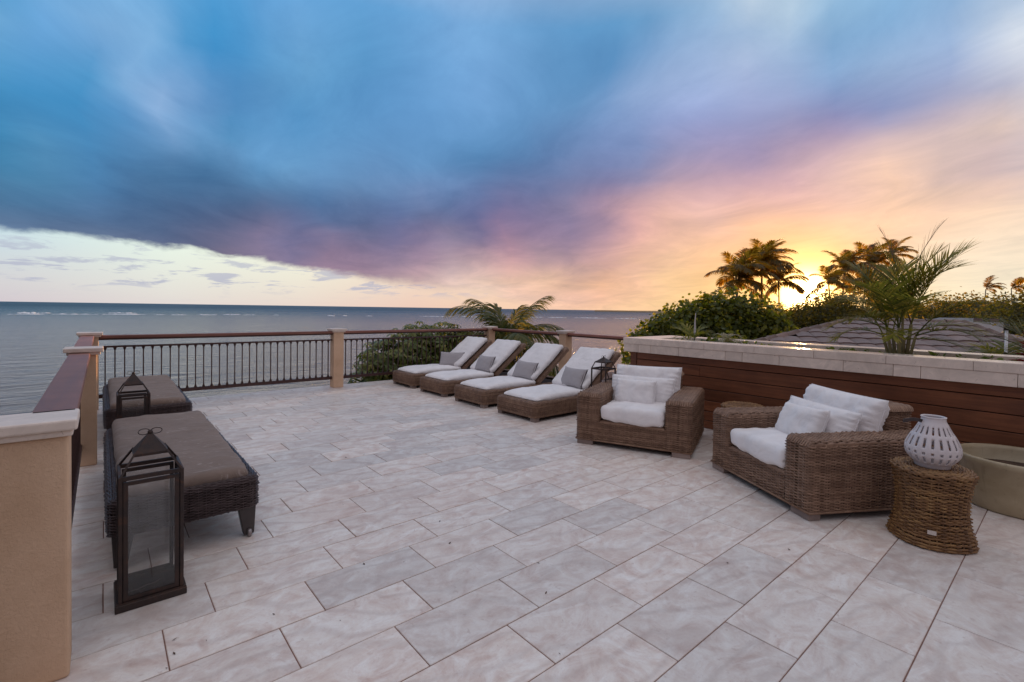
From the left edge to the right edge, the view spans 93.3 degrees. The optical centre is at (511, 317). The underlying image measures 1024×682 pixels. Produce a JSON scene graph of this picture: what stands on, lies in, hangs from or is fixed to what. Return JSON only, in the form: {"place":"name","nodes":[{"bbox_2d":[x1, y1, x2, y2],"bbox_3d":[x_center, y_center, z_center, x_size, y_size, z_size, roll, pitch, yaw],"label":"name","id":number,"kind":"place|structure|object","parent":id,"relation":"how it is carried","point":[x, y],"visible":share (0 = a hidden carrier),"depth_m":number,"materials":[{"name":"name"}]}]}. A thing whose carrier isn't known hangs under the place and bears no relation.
{"place":"outdoors","nodes":[
{"label":"outdoors","id":0,"kind":"place"},
{"bbox_2d":[0,408,79,681],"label":"parapet wall","id":1,"kind":"structure","parent":0,"point":[35,555],"depth_m":1.86,"materials":[{"name":"paint"}]},
{"bbox_2d":[0,301,719,414],"bbox_3d":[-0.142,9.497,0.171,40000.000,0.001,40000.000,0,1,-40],"label":"sea","id":2,"kind":"structure","parent":0,"point":[33,356],"depth_m":150.27,"materials":[{"name":"liquid"}]},
{"bbox_2d":[18,312,632,318],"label":"breaking waves","id":3,"kind":"object","parent":2,"relation":"on","point":[239,314],"visible":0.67,"depth_m":444.15,"materials":[{"name":"liquid"}]},
{"bbox_2d":[0,0,1023,311],"label":"sky","id":4,"kind":"structure","parent":0,"point":[510,154],"materials":[{"name":"blue"}]},
{"bbox_2d":[53,380,1023,681],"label":"terrace floor","id":5,"kind":"structure","parent":0,"point":[345,562],"depth_m":2.77,"materials":[{"name":"tile"}]},
{"bbox_2d":[63,346,102,466],"bbox_3d":[-3.965,0.818,4.480,0.275,1.084,0.275,0,1,-40],"label":"railing post","id":6,"kind":"object","parent":5,"relation":"on","point":[89,424],"visible":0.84,"depth_m":4.43,"materials":[{"name":"paint"}]},
{"bbox_2d":[32,353,89,523],"bbox_3d":[-2.925,0.803,3.212,0.144,0.890,3.092,0,1,-40],"label":"railing","id":7,"kind":"object","parent":6,"relation":"attached to","point":[64,391],"visible":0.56,"depth_m":2.96,"materials":[{"name":"brown wood"}]},
{"bbox_2d":[74,336,93,346],"bbox_3d":[-4.945,0.730,5.593,0.144,0.890,2.785,0,1,-40],"label":"railing","id":8,"kind":"object","parent":6,"relation":"attached to","point":[85,340],"visible":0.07,"depth_m":5.68,"materials":[{"name":"brown wood"}]},
{"bbox_2d":[76,332,102,409],"bbox_3d":[-5.886,0.749,6.744,0.275,1.084,0.275,0,1,-40],"label":"railing post","id":9,"kind":"object","parent":5,"relation":"on","point":[96,335],"visible":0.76,"depth_m":6.71,"materials":[{"name":"paint"}]},
{"bbox_2d":[99,331,332,398],"bbox_3d":[-4.568,0.695,7.860,3.270,0.890,0.144,0,1,-40],"label":"railing","id":10,"kind":"object","parent":9,"relation":"attached to","point":[190,335],"visible":0.88,"depth_m":7.80,"materials":[{"name":"brown metal"}]},
{"bbox_2d":[116,371,150,418],"bbox_3d":[-3.643,0.938,4.652,0.276,0.849,0.276,0,1,-40],"label":"iron lantern","id":11,"kind":"object","parent":5,"relation":"on","point":[133,379],"visible":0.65,"depth_m":4.62,"materials":[{"name":"black metal"}]},
{"bbox_2d":[102,375,192,428],"bbox_3d":[-4.583,1.076,6.023,0.796,0.495,2.139,0,1,-40],"label":"dark lounger","id":12,"kind":"object","parent":5,"relation":"on","point":[168,395],"visible":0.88,"depth_m":5.43,"materials":[{"name":"fabric"}]},
{"bbox_2d":[114,427,186,614],"bbox_3d":[-1.883,0.999,2.516,0.290,0.855,0.290,0,1,-40],"label":"iron lantern","id":13,"kind":"object","parent":5,"relation":"on","point":[171,583],"visible":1,"depth_m":2.48,"materials":[{"name":"black metal"}]},
{"bbox_2d":[103,410,259,568],"bbox_3d":[-2.614,1.147,3.708,0.796,0.495,2.139,0,1,-40],"label":"dark lounger","id":14,"kind":"object","parent":5,"relation":"on","point":[221,476],"visible":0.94,"depth_m":3.10,"materials":[{"name":"fabric"}]},
{"bbox_2d":[327,328,346,387],"bbox_3d":[-3.251,0.748,8.979,0.275,1.084,0.275,0,1,-40],"label":"railing post","id":15,"kind":"object","parent":5,"relation":"on","point":[336,355],"visible":0.95,"depth_m":8.91,"materials":[{"name":"paint"}]},
{"bbox_2d":[393,336,492,388],"bbox_3d":[-1.308,0.857,9.837,2.070,0.893,0.832,0,1,-40],"label":"sun lounger","id":16,"kind":"object","parent":5,"relation":"on","point":[473,348],"visible":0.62,"depth_m":9.61,"materials":[{"name":"white fabric"}]},
{"bbox_2d":[439,351,464,365],"bbox_3d":[-1.228,0.847,9.832,0.508,0.322,0.148,1,-26,7],"label":"striped pillow","id":17,"kind":"object","parent":16,"relation":"on","point":[449,358],"visible":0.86,"depth_m":9.79,"materials":[{"name":"grey fabric"}]},
{"bbox_2d":[420,339,525,396],"bbox_3d":[-0.626,0.882,9.026,2.070,0.893,0.832,0,1,-41],"label":"sun lounger","id":18,"kind":"object","parent":5,"relation":"on","point":[505,353],"visible":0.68,"depth_m":8.77,"materials":[{"name":"white fabric"}]},
{"bbox_2d":[475,355,495,372],"bbox_3d":[-0.511,0.862,9.064,0.148,0.322,0.508,33,-20,-34],"label":"striped pillow","id":19,"kind":"object","parent":18,"relation":"on","point":[484,363],"visible":0.99,"depth_m":8.96,"materials":[{"name":"grey fabric"}]},
{"bbox_2d":[166,454,789,668],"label":"fallen leaves","id":20,"kind":"object","parent":5,"relation":"on","point":[364,564],"visible":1,"depth_m":2.55,"materials":[{"name":"brown plant"}]},
{"bbox_2d":[481,326,497,351],"bbox_3d":[-0.529,0.747,11.289,0.275,1.084,0.275,0,1,-40],"label":"railing post","id":21,"kind":"object","parent":5,"relation":"on","point":[490,333],"visible":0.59,"depth_m":11.20,"materials":[{"name":"paint"}]},
{"bbox_2d":[343,328,487,377],"bbox_3d":[-1.889,0.695,10.133,3.385,0.890,0.144,0,1,-40],"label":"railing","id":22,"kind":"object","parent":21,"relation":"attached to","point":[398,338],"visible":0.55,"depth_m":9.71,"materials":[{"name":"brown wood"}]},
{"bbox_2d":[454,343,568,407],"bbox_3d":[0.097,0.908,8.178,2.070,0.893,0.832,0,1,-40],"label":"sun lounger","id":23,"kind":"object","parent":5,"relation":"on","point":[486,392],"visible":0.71,"depth_m":7.88,"materials":[{"name":"white fabric"}]},
{"bbox_2d":[512,360,538,379],"bbox_3d":[0.219,0.888,8.203,0.508,0.322,0.148,3,-24,47],"label":"striped pillow","id":24,"kind":"object","parent":23,"relation":"on","point":[524,369],"visible":0.99,"depth_m":8.12,"materials":[{"name":"grey fabric"}]},
{"bbox_2d":[497,347,620,422],"bbox_3d":[0.812,0.934,7.329,2.070,0.893,0.832,0,1,-41],"label":"sun lounger","id":25,"kind":"object","parent":5,"relation":"on","point":[534,404],"visible":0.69,"depth_m":6.88,"materials":[{"name":"white fabric"}]},
{"bbox_2d":[561,367,587,388],"bbox_3d":[0.931,0.914,7.364,0.148,0.322,0.508,32,-18,-31],"label":"striped pillow","id":26,"kind":"object","parent":25,"relation":"on","point":[573,377],"visible":0.98,"depth_m":7.27,"materials":[{"name":"grey fabric"}]},
{"bbox_2d":[556,330,574,370],"bbox_3d":[1.056,0.801,9.605,0.275,1.084,0.275,0,1,-40],"label":"railing post","id":27,"kind":"object","parent":5,"relation":"on","point":[565,339],"visible":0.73,"depth_m":9.53,"materials":[{"name":"paint"}]},
{"bbox_2d":[492,328,558,335],"bbox_3d":[0.293,0.310,10.458,0.144,0.068,2.126,0,1,-42],"label":"railing","id":28,"kind":"object","parent":27,"relation":"attached to","point":[525,331],"visible":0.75,"depth_m":10.37,"materials":[{"name":"brown wood"}]},
{"bbox_2d":[567,333,626,339],"bbox_3d":[1.824,0.365,8.700,0.144,0.068,2.168,0,1,-40],"label":"railing","id":29,"kind":"object","parent":27,"relation":"attached to","point":[610,337],"visible":0.56,"depth_m":8.94,"materials":[{"name":"brown wood"}]},
{"bbox_2d":[591,355,615,386],"bbox_3d":[1.201,0.951,6.375,0.261,0.905,0.261,2,1,45],"label":"iron lantern","id":30,"kind":"object","parent":5,"relation":"on","point":[603,360],"visible":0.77,"depth_m":6.35,"materials":[{"name":"black metal"}]},
{"bbox_2d":[575,371,704,458],"bbox_3d":[1.540,1.035,5.678,1.264,0.773,1.203,1,1,27],"label":"wicker armchair","id":31,"kind":"object","parent":5,"relation":"on","point":[674,424],"visible":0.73,"depth_m":5.20,"materials":[{"name":"brown wicker"}]},
{"bbox_2d":[614,378,656,403],"bbox_3d":[1.419,0.865,5.573,0.464,0.316,0.186,2,-23,25],"label":"throw pillow","id":32,"kind":"object","parent":31,"relation":"on","point":[638,391],"visible":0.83,"depth_m":5.50,"materials":[{"name":"white fabric"}]},
{"bbox_2d":[612,374,675,402],"bbox_3d":[1.531,0.860,5.697,0.743,0.347,0.190,1,-19,27],"label":"lumbar pillow","id":33,"kind":"object","parent":31,"relation":"on","point":[665,388],"visible":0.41,"depth_m":5.55,"materials":[{"name":"white fabric"}]},
{"bbox_2d":[617,364,681,392],"bbox_3d":[1.643,0.795,5.867,0.784,0.427,0.274,1,-16,27],"label":"back cushion","id":34,"kind":"object","parent":31,"relation":"on","point":[656,372],"visible":0.4,"depth_m":5.77,"materials":[{"name":"white fabric"}]},
{"bbox_2d":[720,401,764,407],"bbox_3d":[2.513,1.192,5.282,0.463,0.501,0.463,2,1,40],"label":"wicker stool","id":35,"kind":"object","parent":5,"relation":"on","point":[727,404],"visible":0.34,"depth_m":5.28,"materials":[{"name":"brown wicker"}]},
{"bbox_2d":[623,335,1023,464],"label":"planter wall","id":36,"kind":"structure","parent":5,"relation":"on","point":[973,397],"depth_m":4.98,"materials":[{"name":"wood"}]},
{"bbox_2d":[672,313,714,340],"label":"young palm","id":37,"kind":"object","parent":36,"relation":"on","point":[694,335],"visible":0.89,"depth_m":6.91,"materials":[{"name":"green plant"}]},
{"bbox_2d":[699,334,718,341],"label":"broadleaf plant","id":38,"kind":"object","parent":36,"relation":"on","point":[714,338],"visible":0.3,"depth_m":6.73,"materials":[{"name":"green plant"}]},
{"bbox_2d":[709,333,740,342],"bbox_3d":[2.914,0.324,6.589,0.512,0.237,0.496,0,1,-40],"label":"silver fern","id":39,"kind":"object","parent":36,"relation":"on","point":[727,339],"visible":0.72,"depth_m":6.53,"materials":[{"name":"green plant"}]},
{"bbox_2d":[677,338,1018,360],"bbox_3d":[3.639,0.434,5.717,0.560,0.252,4.072,0,1,-40],"label":"ground cover","id":40,"kind":"object","parent":36,"relation":"on","point":[930,352],"visible":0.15,"depth_m":5.20,"materials":[{"name":"green plant"}]},
{"bbox_2d":[819,219,1001,354],"bbox_3d":[4.160,-0.273,5.196,1.452,1.532,1.281,1,1,21],"label":"areca palm","id":41,"kind":"object","parent":36,"relation":"on","point":[897,298],"visible":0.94,"depth_m":5.06,"materials":[{"name":"plant"}]},
{"bbox_2d":[710,391,941,520],"bbox_3d":[2.611,1.078,4.167,1.203,0.773,1.264,1,1,-10],"label":"wicker armchair","id":42,"kind":"object","parent":5,"relation":"on","point":[812,476],"visible":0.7,"depth_m":3.60,"materials":[{"name":"brown wicker"}]},
{"bbox_2d":[775,402,830,433],"bbox_3d":[2.470,0.902,4.132,0.186,0.316,0.464,25,-5,-10],"label":"throw pillow","id":43,"kind":"object","parent":42,"relation":"on","point":[795,418],"visible":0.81,"depth_m":4.05,"materials":[{"name":"white fabric"}]},
{"bbox_2d":[788,395,862,432],"bbox_3d":[2.627,0.904,4.166,0.190,0.347,0.743,21,-2,-11],"label":"lumbar pillow","id":44,"kind":"object","parent":42,"relation":"on","point":[840,420],"visible":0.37,"depth_m":3.92,"materials":[{"name":"white fabric"}]},
{"bbox_2d":[803,384,889,431],"bbox_3d":[2.832,0.843,4.180,0.274,0.427,0.784,18,-1,-10],"label":"back cushion","id":45,"kind":"object","parent":42,"relation":"on","point":[874,412],"visible":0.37,"depth_m":3.93,"materials":[{"name":"white fabric"}]},
{"bbox_2d":[885,456,979,554],"bbox_3d":[2.813,1.234,3.249,0.463,0.501,0.464,1,1,12],"label":"wicker stool","id":46,"kind":"object","parent":5,"relation":"on","point":[931,510],"visible":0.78,"depth_m":3.10,"materials":[{"name":"wicker"}]},
{"bbox_2d":[903,414,962,470],"bbox_3d":[2.812,0.828,3.232,0.300,0.338,0.298,2,1,44],"label":"lattice vase","id":47,"kind":"object","parent":46,"relation":"on","point":[944,458],"visible":1,"depth_m":3.16,"materials":[{"name":"white ceramic"}]},
{"bbox_2d":[958,443,1023,519],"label":"planter pot","id":48,"kind":"object","parent":5,"relation":"on","point":[997,469],"visible":0.81,"depth_m":3.70,"materials":[{"name":"beige ceramic"}]},
{"bbox_2d":[595,300,992,314],"bbox_3d":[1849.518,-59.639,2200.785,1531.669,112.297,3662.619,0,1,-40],"label":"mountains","id":49,"kind":"structure","parent":0,"point":[663,311],"depth_m":2746.06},
{"bbox_2d":[953,316,1023,355],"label":"areca palm","id":50,"kind":"object","parent":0,"point":[1011,329],"visible":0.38,"depth_m":5.84,"materials":[{"name":"green plant"}]},
{"bbox_2d":[958,339,1023,354],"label":"areca palm","id":51,"kind":"object","parent":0,"point":[1000,343],"visible":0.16,"depth_m":7.51,"materials":[{"name":"green plant"}]},
{"bbox_2d":[1012,332,1023,360],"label":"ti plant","id":52,"kind":"object","parent":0,"point":[1020,353],"visible":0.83,"depth_m":4.49,"materials":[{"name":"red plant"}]},
{"bbox_3d":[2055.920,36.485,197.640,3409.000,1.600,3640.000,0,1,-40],"label":"ground","id":53,"kind":"structure","parent":0,"visible":0},
{"bbox_2d":[345,321,473,383],"bbox_3d":[-2.165,4.127,11.653,4.097,8.084,1.880,0,1,-40],"label":"umbrella tree","id":54,"kind":"object","parent":53,"relation":"on","point":[380,362],"visible":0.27,"depth_m":10.95,"materials":[{"name":"green plant"}]},
{"bbox_2d":[443,296,563,376],"bbox_3d":[-0.319,3.790,12.669,3.174,8.766,3.498,0,1,-40],"label":"coconut palm","id":55,"kind":"object","parent":53,"relation":"on","point":[520,323],"visible":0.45,"depth_m":12.47,"materials":[{"name":"green plant"}]},
{"bbox_2d":[615,286,800,364],"bbox_3d":[7.957,3.439,19.103,7.251,9.581,6.768,0,1,-40],"label":"sea grape tree","id":56,"kind":"object","parent":53,"relation":"on","point":[738,315],"visible":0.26,"depth_m":19.18,"materials":[{"name":"green plant"}]},
{"bbox_2d":[703,246,779,302],"bbox_3d":[12.689,2.046,26.823,4.421,12.158,4.115,0,1,-40],"label":"coconut palm","id":57,"kind":"object","parent":53,"relation":"on","point":[742,271],"visible":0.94,"depth_m":26.48,"materials":[{"name":"green plant"}]},
{"bbox_2d":[746,238,803,305],"bbox_3d":[14.640,1.717,28.309,3.968,12.818,3.857,0,1,-40],"label":"coconut palm","id":58,"kind":"object","parent":53,"relation":"on","point":[769,252],"visible":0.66,"depth_m":27.71,"materials":[{"name":"green plant"}]},
{"bbox_2d":[760,262,808,310],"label":"coconut palm","id":59,"kind":"object","parent":53,"relation":"on","point":[775,286],"visible":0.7,"depth_m":28.41,"materials":[{"name":"green plant"}]},
{"bbox_2d":[770,302,799,315],"bbox_3d":[15.664,3.537,28.806,4.219,9.183,5.234,0,1,-40],"label":"garden bush","id":60,"kind":"object","parent":53,"relation":"on","point":[782,307],"visible":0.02,"depth_m":28.71,"materials":[{"name":"green plant"}]},
{"bbox_2d":[780,301,833,327],"bbox_3d":[16.512,3.592,26.870,4.660,9.169,4.906,1,1,-12],"label":"garden bush","id":61,"kind":"object","parent":53,"relation":"on","point":[791,310],"visible":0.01,"depth_m":27.45,"materials":[{"name":"green plant"}]},
{"bbox_2d":[602,317,1023,381],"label":"neighbour house","id":62,"kind":"structure","parent":53,"relation":"on","point":[815,334],"depth_m":12.32,"materials":[{"name":"grey tile roof shingles"}]},
{"bbox_2d":[787,286,858,315],"bbox_3d":[19.260,3.041,30.131,4.583,10.234,5.392,0,1,-40],"label":"garden bush","id":63,"kind":"object","parent":53,"relation":"on","point":[809,301],"visible":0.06,"depth_m":30.31,"materials":[{"name":"green plant"}]},
{"bbox_2d":[785,292,868,329],"bbox_3d":[16.420,3.449,24.935,4.681,9.521,5.415,0,1,-40],"label":"garden bush","id":64,"kind":"object","parent":53,"relation":"on","point":[800,319],"visible":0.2,"depth_m":24.54,"materials":[{"name":"green plant"}]},
{"bbox_2d":[805,264,853,298],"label":"coconut palm","id":65,"kind":"object","parent":53,"relation":"on","point":[829,277],"visible":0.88,"depth_m":31.67,"materials":[{"name":"green plant"}]},
{"bbox_2d":[822,248,877,293],"bbox_3d":[23.677,1.595,34.038,4.253,13.107,3.712,0,1,-40],"label":"coconut palm","id":66,"kind":"object","parent":53,"relation":"on","point":[849,256],"visible":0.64,"depth_m":33.77,"materials":[{"name":"green plant"}]},
{"bbox_2d":[799,283,905,327],"bbox_3d":[17.725,3.228,25.205,4.615,9.991,5.641,0,1,-40],"label":"garden bush","id":67,"kind":"object","parent":53,"relation":"on","point":[853,291],"visible":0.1,"depth_m":24.79,"materials":[{"name":"green plant"}]},
{"bbox_2d":[833,265,894,298],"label":"coconut palm","id":68,"kind":"object","parent":53,"relation":"on","point":[858,279],"visible":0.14,"depth_m":31.37,"materials":[{"name":"green plant"}]},
{"bbox_2d":[841,241,899,308],"bbox_3d":[25.719,1.357,34.707,3.149,13.628,3.362,1,1,3],"label":"coconut palm","id":69,"kind":"object","parent":53,"relation":"on","point":[872,249],"visible":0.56,"depth_m":34.33,"materials":[{"name":"green plant"}]},
{"bbox_2d":[876,236,918,267],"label":"coconut palm","id":70,"kind":"object","parent":53,"relation":"on","point":[895,244],"visible":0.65,"depth_m":35.01,"materials":[{"name":"green plant"}]},
{"bbox_2d":[905,299,946,318],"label":"tree","id":71,"kind":"object","parent":53,"relation":"on","point":[928,310],"visible":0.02,"depth_m":41.73,"materials":[{"name":"green plant"}]},
{"bbox_2d":[905,290,980,318],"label":"bush","id":72,"kind":"object","parent":53,"relation":"on","point":[935,302],"visible":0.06,"depth_m":42.41,"materials":[{"name":"green plant"}]},
{"bbox_2d":[926,286,998,318],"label":"bush","id":73,"kind":"object","parent":53,"relation":"on","point":[965,293],"visible":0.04,"depth_m":43.73,"materials":[{"name":"green plant"}]},
{"bbox_2d":[919,318,1008,331],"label":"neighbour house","id":74,"kind":"structure","parent":53,"relation":"on","point":[969,319],"depth_m":35.85,"materials":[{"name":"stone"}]},
{"bbox_2d":[940,288,1017,322],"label":"bush","id":75,"kind":"object","parent":53,"relation":"on","point":[972,305],"visible":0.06,"depth_m":41.35,"materials":[{"name":"green plant"}]},
{"bbox_2d":[973,318,985,326],"bbox_3d":[26.302,4.177,27.441,0.720,8.250,0.800,2,1,44],"label":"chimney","id":76,"kind":"object","parent":53,"relation":"on","point":[978,320],"visible":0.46,"depth_m":27.15,"materials":[{"name":"concrete"}]},
{"bbox_2d":[958,292,1020,318],"bbox_3d":[37.945,3.134,36.590,8.223,10.424,9.622,1,1,5],"label":"bush","id":77,"kind":"object","parent":53,"relation":"on","point":[971,311],"visible":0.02,"depth_m":38.31,"materials":[{"name":"green plant"}]},
{"bbox_2d":[983,275,1005,315],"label":"coconut palm","id":78,"kind":"object","parent":53,"relation":"on","point":[987,284],"visible":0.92,"depth_m":47.29,"materials":[{"name":"green plant"}]},
{"bbox_2d":[986,319,1003,332],"bbox_3d":[26.776,4.192,26.977,0.720,8.250,0.800,2,1,45],"label":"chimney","id":79,"kind":"object","parent":53,"relation":"on","point":[997,328],"visible":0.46,"depth_m":26.64,"materials":[{"name":"concrete"}]},
{"bbox_2d":[968,284,1023,335],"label":"tree","id":80,"kind":"object","parent":53,"relation":"on","point":[992,313],"visible":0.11,"depth_m":34.62,"materials":[{"name":"green plant"}]},
{"bbox_2d":[1004,324,1009,354],"bbox_3d":[6.376,4.232,6.367,0.048,8.300,0.048,1,1,-18],"label":"white pole","id":81,"kind":"object","parent":53,"relation":"on","point":[1006,341],"visible":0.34,"depth_m":6.28,"materials":[{"name":"paint"}]},
{"bbox_2d":[994,293,1023,335],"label":"tree","id":82,"kind":"object","parent":53,"relation":"on","point":[1019,312],"visible":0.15,"depth_m":32.47,"materials":[{"name":"green plant"}]},
{"bbox_2d":[1010,277,1023,304],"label":"coconut palm","id":83,"kind":"object","parent":53,"relation":"on","point":[1014,285],"visible":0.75,"depth_m":47.33,"materials":[{"name":"green plant"}]},
{"bbox_2d":[1016,278,1023,284],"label":"coconut palm","id":84,"kind":"object","parent":53,"relation":"on","point":[1020,281],"visible":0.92,"depth_m":36.99,"materials":[{"name":"green plant"}]}
]}

